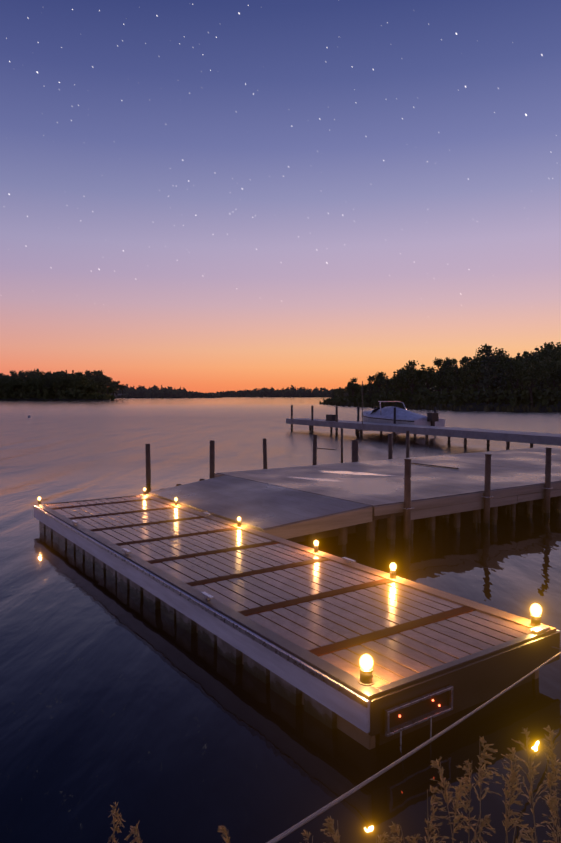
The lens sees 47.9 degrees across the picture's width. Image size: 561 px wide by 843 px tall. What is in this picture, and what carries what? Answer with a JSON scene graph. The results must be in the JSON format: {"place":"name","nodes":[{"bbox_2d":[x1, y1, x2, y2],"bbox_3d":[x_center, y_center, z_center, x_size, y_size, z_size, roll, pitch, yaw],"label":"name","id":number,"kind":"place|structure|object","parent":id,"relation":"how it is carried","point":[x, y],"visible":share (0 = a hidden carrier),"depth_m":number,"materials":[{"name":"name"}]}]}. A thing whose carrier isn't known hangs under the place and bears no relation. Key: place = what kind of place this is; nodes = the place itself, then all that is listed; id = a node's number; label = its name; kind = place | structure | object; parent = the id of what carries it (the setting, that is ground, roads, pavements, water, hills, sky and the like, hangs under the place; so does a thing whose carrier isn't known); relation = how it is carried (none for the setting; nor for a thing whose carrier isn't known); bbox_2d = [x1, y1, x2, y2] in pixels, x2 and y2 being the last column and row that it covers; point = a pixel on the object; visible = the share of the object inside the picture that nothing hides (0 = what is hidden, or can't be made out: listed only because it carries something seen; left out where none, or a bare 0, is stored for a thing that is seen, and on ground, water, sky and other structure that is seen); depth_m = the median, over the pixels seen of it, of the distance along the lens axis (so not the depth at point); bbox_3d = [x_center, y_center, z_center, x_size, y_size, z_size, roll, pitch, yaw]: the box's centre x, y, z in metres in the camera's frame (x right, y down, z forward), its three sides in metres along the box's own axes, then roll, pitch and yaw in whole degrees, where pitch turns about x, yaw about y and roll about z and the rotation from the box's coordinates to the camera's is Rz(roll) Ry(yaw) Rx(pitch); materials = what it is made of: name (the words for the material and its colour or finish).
{"place":"outdoors","nodes":[
{"label":"outdoors","id":0,"kind":"place"},
{"bbox_2d":[0,394,123,399],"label":"shoreline","id":1,"kind":"structure","parent":0,"point":[118,395],"depth_m":324.81,"materials":[{"name":"black soil"}]},
{"bbox_2d":[0,378,11,392],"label":"tree","id":2,"kind":"object","parent":1,"relation":"on","point":[3,382],"visible":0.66,"depth_m":332.44,"materials":[{"name":"green plant"}]},
{"bbox_2d":[18,370,32,375],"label":"tree","id":3,"kind":"object","parent":1,"relation":"on","point":[22,372],"visible":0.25,"depth_m":376.97,"materials":[{"name":"green plant"}]},
{"bbox_2d":[19,374,33,380],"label":"tree","id":4,"kind":"object","parent":1,"relation":"on","point":[30,375],"visible":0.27,"depth_m":354.76,"materials":[{"name":"green plant"}]},
{"bbox_2d":[36,371,49,385],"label":"tree","id":5,"kind":"object","parent":1,"relation":"on","point":[41,374],"visible":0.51,"depth_m":350.55,"materials":[{"name":"green plant"}]},
{"bbox_2d":[46,371,60,377],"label":"tree","id":6,"kind":"object","parent":1,"relation":"on","point":[55,373],"visible":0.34,"depth_m":366.49,"materials":[{"name":"green plant"}]},
{"bbox_2d":[0,386,114,399],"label":"shrubs","id":7,"kind":"object","parent":1,"relation":"on","point":[67,392],"visible":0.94,"depth_m":326.45,"materials":[{"name":"green plant"}]},
{"bbox_2d":[56,375,77,386],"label":"tree","id":8,"kind":"object","parent":1,"relation":"on","point":[62,377],"visible":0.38,"depth_m":343.98,"materials":[{"name":"green plant"}]},
{"bbox_2d":[74,376,88,384],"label":"tree","id":9,"kind":"object","parent":1,"relation":"on","point":[82,380],"visible":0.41,"depth_m":338.44,"materials":[{"name":"green plant"}]},
{"bbox_2d":[85,370,98,377],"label":"tree","id":10,"kind":"object","parent":1,"relation":"on","point":[92,374],"visible":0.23,"depth_m":383.12,"materials":[{"name":"green plant"}]},
{"bbox_2d":[93,373,102,391],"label":"tree","id":11,"kind":"object","parent":1,"relation":"on","point":[99,378],"visible":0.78,"depth_m":371.07,"materials":[{"name":"green plant"}]},
{"bbox_2d":[93,370,107,379],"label":"tree","id":12,"kind":"object","parent":1,"relation":"on","point":[104,376],"visible":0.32,"depth_m":377.85,"materials":[{"name":"green plant"}]},
{"bbox_2d":[102,379,111,385],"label":"tree","id":13,"kind":"object","parent":1,"relation":"on","point":[108,381],"visible":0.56,"depth_m":369.60,"materials":[{"name":"green plant"}]},
{"bbox_2d":[116,397,223,397],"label":"shore land","id":14,"kind":"structure","parent":0,"point":[169,397],"depth_m":606.07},
{"bbox_2d":[81,388,222,397],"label":"trees","id":15,"kind":"object","parent":14,"relation":"on","point":[128,392],"visible":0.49,"depth_m":607.42,"materials":[{"name":"green plant"}]},
{"bbox_2d":[223,396,331,396],"bbox_3d":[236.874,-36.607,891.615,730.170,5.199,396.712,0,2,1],"label":"shore land","id":16,"kind":"structure","parent":0,"point":[288,396],"depth_m":869.89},
{"bbox_2d":[209,389,376,396],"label":"trees","id":17,"kind":"object","parent":16,"relation":"on","point":[276,393],"visible":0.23,"depth_m":875.68,"materials":[{"name":"green plant"}]},
{"bbox_2d":[0,397,560,842],"bbox_3d":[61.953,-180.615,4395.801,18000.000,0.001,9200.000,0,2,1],"label":"lake water","id":18,"kind":"structure","parent":0,"point":[158,725],"depth_m":5.62,"materials":[{"name":"blue liquid"}]},
{"bbox_2d":[33,494,560,751],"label":"floating dock","id":19,"kind":"object","parent":18,"relation":"on","point":[294,623],"visible":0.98,"depth_m":6.06,"materials":[{"name":"brown wood"}]},
{"bbox_2d":[237,517,240,526],"bbox_3d":[-0.658,1.587,10.037,0.077,0.155,0.077,-2,3,-34],"label":"dock light","id":20,"kind":"object","parent":19,"relation":"on","point":[239,522],"visible":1,"depth_m":10.01,"materials":[{"name":"glass"}]},
{"bbox_2d":[313,540,318,552],"bbox_3d":[0.474,1.652,8.389,0.084,0.163,0.084,-2,3,-34],"label":"dock light","id":21,"kind":"object","parent":19,"relation":"on","point":[316,546],"visible":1,"depth_m":8.36,"materials":[{"name":"glass"}]},
{"bbox_2d":[358,654,374,685],"bbox_3d":[0.623,1.790,4.588,0.124,0.205,0.124,-2,3,-34],"label":"dock light","id":22,"kind":"object","parent":19,"relation":"on","point":[366,662],"visible":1,"depth_m":4.55,"materials":[{"name":"glass"}]},
{"bbox_2d":[389,562,396,578],"bbox_3d":[1.284,1.695,7.211,0.097,0.176,0.097,-2,3,-34],"label":"dock light","id":23,"kind":"object","parent":19,"relation":"on","point":[393,566],"visible":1,"depth_m":7.18,"materials":[{"name":"glass"}]},
{"bbox_2d":[267,647,560,842],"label":"mooring rope","id":24,"kind":"object","parent":19,"relation":"attached to","point":[276,839],"visible":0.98,"depth_m":2.69,"materials":[{"name":"beige fabric"}]},
{"bbox_2d":[529,603,541,626],"bbox_3d":[2.305,1.743,5.706,0.124,0.205,0.124,-2,3,-34],"label":"dock light","id":25,"kind":"object","parent":19,"relation":"on","point":[536,612],"visible":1,"depth_m":5.67,"materials":[{"name":"glass"}]},
{"bbox_2d":[145,428,552,544],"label":"mooring posts","id":26,"kind":"object","parent":18,"relation":"in","point":[407,508],"visible":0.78,"depth_m":13.00,"materials":[{"name":"wood"}]},
{"bbox_2d":[148,446,560,550],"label":"pier","id":27,"kind":"structure","parent":18,"relation":"in","point":[311,504],"depth_m":12.42,"materials":[{"name":"grey wood"}]},
{"bbox_2d":[357,401,445,436],"bbox_3d":[7.515,0.398,41.201,3.405,3.435,7.436,-1,3,-28],"label":"motor boat","id":28,"kind":"object","parent":18,"relation":"on","point":[392,414],"visible":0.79,"depth_m":39.69,"materials":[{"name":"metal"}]},
{"bbox_2d":[286,381,560,449],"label":"pier","id":29,"kind":"structure","parent":18,"relation":"in","point":[488,435],"depth_m":33.27,"materials":[{"name":"grey wood"}]},
{"bbox_2d":[0,0,560,392],"label":"sky","id":30,"kind":"structure","parent":0,"point":[202,196],"materials":[{"name":"blue"}]},
{"bbox_2d":[108,725,560,842],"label":"plants","id":31,"kind":"object","parent":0,"point":[550,802],"visible":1,"depth_m":2.36,"materials":[{"name":"brown plant"}]},
{"bbox_2d":[342,400,560,411],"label":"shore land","id":32,"kind":"structure","parent":0,"point":[495,405],"depth_m":105.32,"materials":[{"name":"black plant"}]},
{"bbox_2d":[337,388,345,395],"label":"tree","id":33,"kind":"object","parent":32,"relation":"on","point":[339,391],"visible":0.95,"depth_m":170.99,"materials":[{"name":"green plant"}]},
{"bbox_2d":[345,378,359,396],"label":"tree","id":34,"kind":"object","parent":32,"relation":"on","point":[353,385],"visible":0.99,"depth_m":155.68,"materials":[{"name":"green plant"}]},
{"bbox_2d":[357,384,367,394],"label":"tree","id":35,"kind":"object","parent":32,"relation":"on","point":[364,389],"visible":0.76,"depth_m":149.16,"materials":[{"name":"green plant"}]},
{"bbox_2d":[365,376,374,401],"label":"tree","id":36,"kind":"object","parent":32,"relation":"on","point":[370,390],"visible":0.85,"depth_m":144.29,"materials":[{"name":"green plant"}]},
{"bbox_2d":[367,371,390,395],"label":"tree","id":37,"kind":"object","parent":32,"relation":"on","point":[378,379],"visible":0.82,"depth_m":148.02,"materials":[{"name":"green plant"}]},
{"bbox_2d":[382,376,389,403],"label":"tree","id":38,"kind":"object","parent":32,"relation":"on","point":[387,383],"visible":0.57,"depth_m":137.87,"materials":[{"name":"green plant"}]},
{"bbox_2d":[390,371,398,399],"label":"tree","id":39,"kind":"object","parent":32,"relation":"on","point":[394,374],"visible":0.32,"depth_m":135.05,"materials":[{"name":"green plant"}]},
{"bbox_2d":[389,369,409,404],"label":"tree","id":40,"kind":"object","parent":32,"relation":"on","point":[399,381],"visible":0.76,"depth_m":128.76,"materials":[{"name":"green plant"}]},
{"bbox_2d":[397,360,425,402],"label":"tree","id":41,"kind":"object","parent":32,"relation":"on","point":[411,375],"visible":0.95,"depth_m":123.80,"materials":[{"name":"green plant"}]},
{"bbox_2d":[415,365,431,396],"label":"tree","id":42,"kind":"object","parent":32,"relation":"on","point":[422,366],"visible":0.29,"depth_m":127.65,"materials":[{"name":"green plant"}]},
{"bbox_2d":[415,367,440,388],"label":"tree","id":43,"kind":"object","parent":32,"relation":"on","point":[427,380],"visible":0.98,"depth_m":122.18,"materials":[{"name":"green plant"}]},
{"bbox_2d":[319,401,560,411],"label":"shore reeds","id":44,"kind":"object","parent":32,"relation":"on","point":[507,408],"visible":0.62,"depth_m":110.55,"materials":[{"name":"black plant"}]},
{"bbox_2d":[323,384,560,407],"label":"shore shrubs","id":45,"kind":"object","parent":32,"relation":"on","point":[437,397],"visible":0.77,"depth_m":110.96,"materials":[{"name":"green plant"}]},
{"bbox_2d":[433,357,457,391],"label":"tree","id":46,"kind":"object","parent":32,"relation":"on","point":[438,363],"visible":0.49,"depth_m":132.29,"materials":[{"name":"green plant"}]},
{"bbox_2d":[439,361,452,403],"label":"tree","id":47,"kind":"object","parent":32,"relation":"on","point":[449,367],"visible":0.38,"depth_m":125.99,"materials":[{"name":"green plant"}]},
{"bbox_2d":[448,365,462,397],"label":"tree","id":48,"kind":"object","parent":32,"relation":"on","point":[455,379],"visible":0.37,"depth_m":119.77,"materials":[{"name":"green plant"}]},
{"bbox_2d":[442,359,469,387],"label":"tree","id":49,"kind":"object","parent":32,"relation":"on","point":[449,374],"visible":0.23,"depth_m":122.71,"materials":[{"name":"green plant"}]},
{"bbox_2d":[458,366,475,399],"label":"tree","id":50,"kind":"object","parent":32,"relation":"on","point":[460,374],"visible":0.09,"depth_m":113.96,"materials":[{"name":"green plant"}]},
{"bbox_2d":[459,355,482,396],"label":"tree","id":51,"kind":"object","parent":32,"relation":"on","point":[468,365],"visible":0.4,"depth_m":110.05,"materials":[{"name":"green plant"}]},
{"bbox_2d":[459,361,496,388],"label":"tree","id":52,"kind":"object","parent":32,"relation":"on","point":[463,380],"visible":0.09,"depth_m":112.15,"materials":[{"name":"green plant"}]},
{"bbox_2d":[466,359,491,396],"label":"tree","id":53,"kind":"object","parent":32,"relation":"on","point":[472,379],"visible":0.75,"depth_m":109.27,"materials":[{"name":"green plant"}]},
{"bbox_2d":[459,343,506,370],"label":"tree","id":54,"kind":"object","parent":32,"relation":"on","point":[499,360],"visible":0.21,"depth_m":114.78,"materials":[{"name":"green plant"}]},
{"bbox_2d":[473,346,499,403],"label":"tree","id":55,"kind":"object","parent":32,"relation":"on","point":[487,384],"visible":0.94,"depth_m":106.52,"materials":[{"name":"green plant"}]},
{"bbox_2d":[492,347,509,380],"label":"tree","id":56,"kind":"object","parent":32,"relation":"on","point":[498,351],"visible":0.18,"depth_m":120.24,"materials":[{"name":"green plant"}]},
{"bbox_2d":[500,356,520,377],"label":"tree","id":57,"kind":"object","parent":32,"relation":"on","point":[512,360],"visible":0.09,"depth_m":114.44,"materials":[{"name":"green plant"}]},
{"bbox_2d":[518,354,531,398],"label":"tree","id":58,"kind":"object","parent":32,"relation":"on","point":[527,358],"visible":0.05,"depth_m":112.70,"materials":[{"name":"green plant"}]},
{"bbox_2d":[513,351,537,359],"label":"tree","id":59,"kind":"object","parent":32,"relation":"on","point":[529,354],"visible":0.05,"depth_m":121.25,"materials":[{"name":"green plant"}]},
{"bbox_2d":[515,356,545,399],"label":"tree","id":60,"kind":"object","parent":32,"relation":"on","point":[534,360],"visible":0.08,"depth_m":107.81,"materials":[{"name":"green plant"}]},
{"bbox_2d":[515,358,551,406],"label":"tree","id":61,"kind":"object","parent":32,"relation":"on","point":[530,375],"visible":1,"depth_m":100.02,"materials":[{"name":"green plant"}]},
{"bbox_2d":[536,341,558,387],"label":"tree","id":62,"kind":"object","parent":32,"relation":"on","point":[543,350],"visible":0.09,"depth_m":128.87,"materials":[{"name":"green plant"}]},
{"bbox_2d":[540,346,560,400],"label":"tree","id":63,"kind":"object","parent":32,"relation":"on","point":[552,352],"visible":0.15,"depth_m":111.30,"materials":[{"name":"green plant"}]},
{"bbox_2d":[552,345,560,358],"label":"tree","id":64,"kind":"object","parent":32,"relation":"on","point":[559,356],"visible":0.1,"depth_m":118.71,"materials":[{"name":"green plant"}]}
]}

